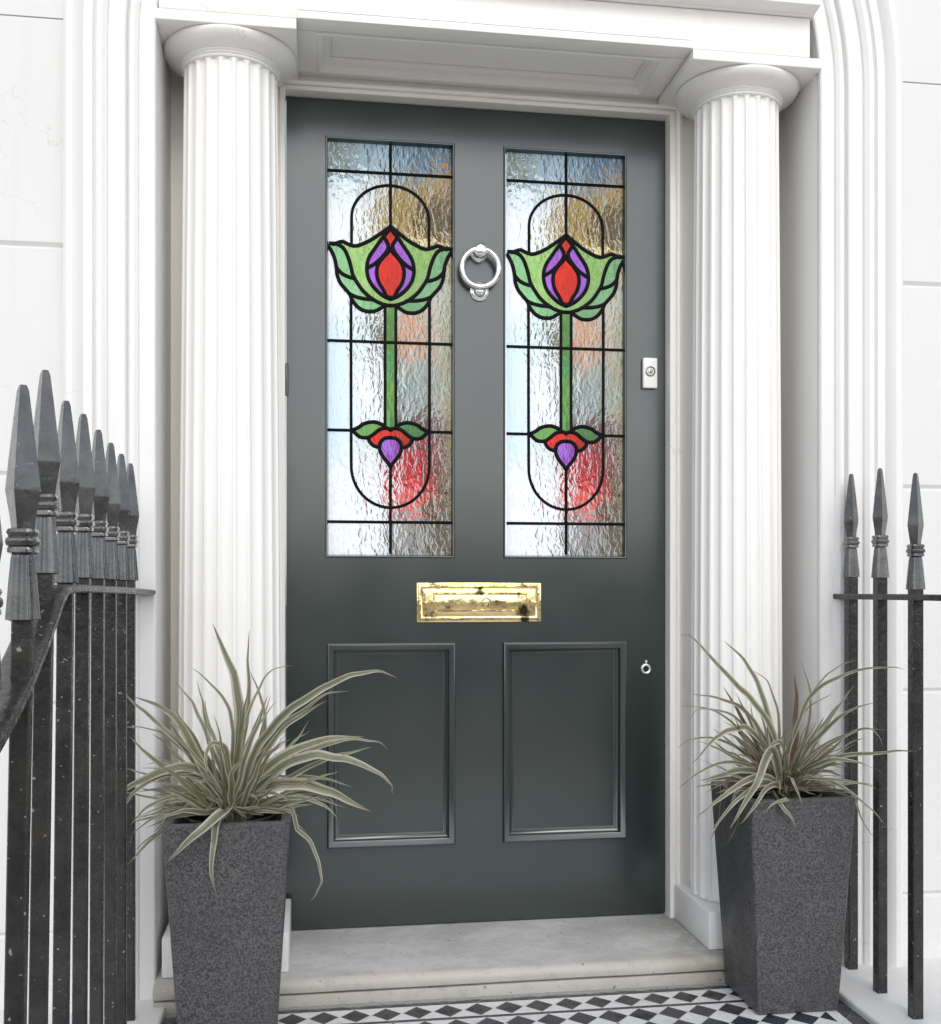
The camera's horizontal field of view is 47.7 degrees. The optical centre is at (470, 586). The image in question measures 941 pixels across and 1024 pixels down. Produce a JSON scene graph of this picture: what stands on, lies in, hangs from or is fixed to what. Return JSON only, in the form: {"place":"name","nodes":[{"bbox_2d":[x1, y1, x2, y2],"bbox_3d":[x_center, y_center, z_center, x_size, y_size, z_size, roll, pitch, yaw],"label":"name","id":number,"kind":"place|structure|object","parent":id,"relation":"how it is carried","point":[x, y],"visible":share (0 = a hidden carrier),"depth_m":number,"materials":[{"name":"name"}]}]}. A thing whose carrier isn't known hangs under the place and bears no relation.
{"place":"outdoors","nodes":[
{"label":"outdoors","id":0,"kind":"place"},
{"bbox_2d":[162,982,869,1023],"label":"tiled path","id":1,"kind":"structure","parent":0,"point":[716,1003],"depth_m":2.33,"materials":[{"name":"tile"}]},
{"bbox_2d":[162,811,290,1023],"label":"planter","id":2,"kind":"object","parent":1,"relation":"on","point":[226,938],"visible":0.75,"depth_m":2.06,"materials":[{"name":"stone"}]},
{"bbox_2d":[127,625,396,899],"bbox_3d":[-0.464,0.353,2.192,0.557,0.554,0.333,0,0,-27],"label":"spiky plant","id":3,"kind":"object","parent":2,"relation":"in","point":[234,787],"visible":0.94,"depth_m":2.16,"materials":[{"name":"green plant"}]},
{"bbox_2d":[153,912,725,1013],"bbox_3d":[0.054,0.897,2.616,1.559,0.063,0.418,0,0,-8],"label":"doorstep","id":4,"kind":"object","parent":1,"relation":"on","point":[361,964],"visible":0.54,"depth_m":2.48,"materials":[{"name":"stone"}]},
{"bbox_2d":[162,24,296,977],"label":"column","id":5,"kind":"structure","parent":4,"relation":"on","point":[235,77],"depth_m":2.42,"materials":[{"name":"white paint"}]},
{"bbox_2d":[674,64,799,949],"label":"column","id":6,"kind":"structure","parent":4,"relation":"on","point":[732,112],"depth_m":2.61,"materials":[{"name":"white paint"}]},
{"bbox_2d":[711,781,855,1014],"bbox_3d":[0.699,0.691,2.402,0.240,0.470,0.240,0,0,-8],"label":"planter","id":7,"kind":"object","parent":1,"relation":"on","point":[783,882],"visible":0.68,"depth_m":2.30,"materials":[{"name":"stone"}]},
{"bbox_2d":[679,635,910,839],"bbox_3d":[0.701,0.337,2.375,0.486,0.463,0.340,0,0,2],"label":"spiky plant","id":8,"kind":"object","parent":7,"relation":"in","point":[793,768],"visible":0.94,"depth_m":2.36,"materials":[{"name":"green plant"}]},
{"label":"ground","id":9,"kind":"structure","parent":0,"visible":0},
{"bbox_2d":[0,999,164,1023],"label":"kerb","id":10,"kind":"structure","parent":9,"relation":"on","point":[147,1012],"depth_m":2.27,"materials":[{"name":"white stone"}]},
{"bbox_2d":[0,370,155,1023],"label":"iron railing","id":11,"kind":"object","parent":10,"relation":"on","point":[61,487],"visible":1,"depth_m":1.43,"materials":[{"name":"black metal"}]},
{"bbox_2d":[0,0,940,1013],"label":"townhouse front","id":12,"kind":"object","parent":9,"relation":"on","point":[90,186],"visible":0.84,"depth_m":2.56,"materials":[{"name":"white paint"}]},
{"bbox_2d":[285,96,664,929],"bbox_3d":[0.024,-0.185,2.744,0.990,2.092,0.086,0,0,-8],"label":"front door","id":13,"kind":"structure","parent":12,"relation":"attached to","point":[475,428],"depth_m":2.74,"materials":[{"name":"black paint"}]},
{"bbox_2d":[286,96,664,929],"bbox_3d":[0.023,-0.185,2.764,0.988,2.092,0.045,0,0,-8],"label":"door leaf","id":14,"kind":"structure","parent":13,"relation":"in","point":[478,877],"depth_m":2.74,"materials":[{"name":"black paint"}]},
{"bbox_2d":[839,957,940,1023],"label":"kerb","id":15,"kind":"structure","parent":9,"relation":"on","point":[861,997],"depth_m":2.38,"materials":[{"name":"white stone"}]},
{"bbox_2d":[833,468,940,1019],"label":"iron railing","id":16,"kind":"object","parent":15,"relation":"on","point":[915,597],"visible":1,"depth_m":2.38,"materials":[{"name":"black metal"}]}
]}

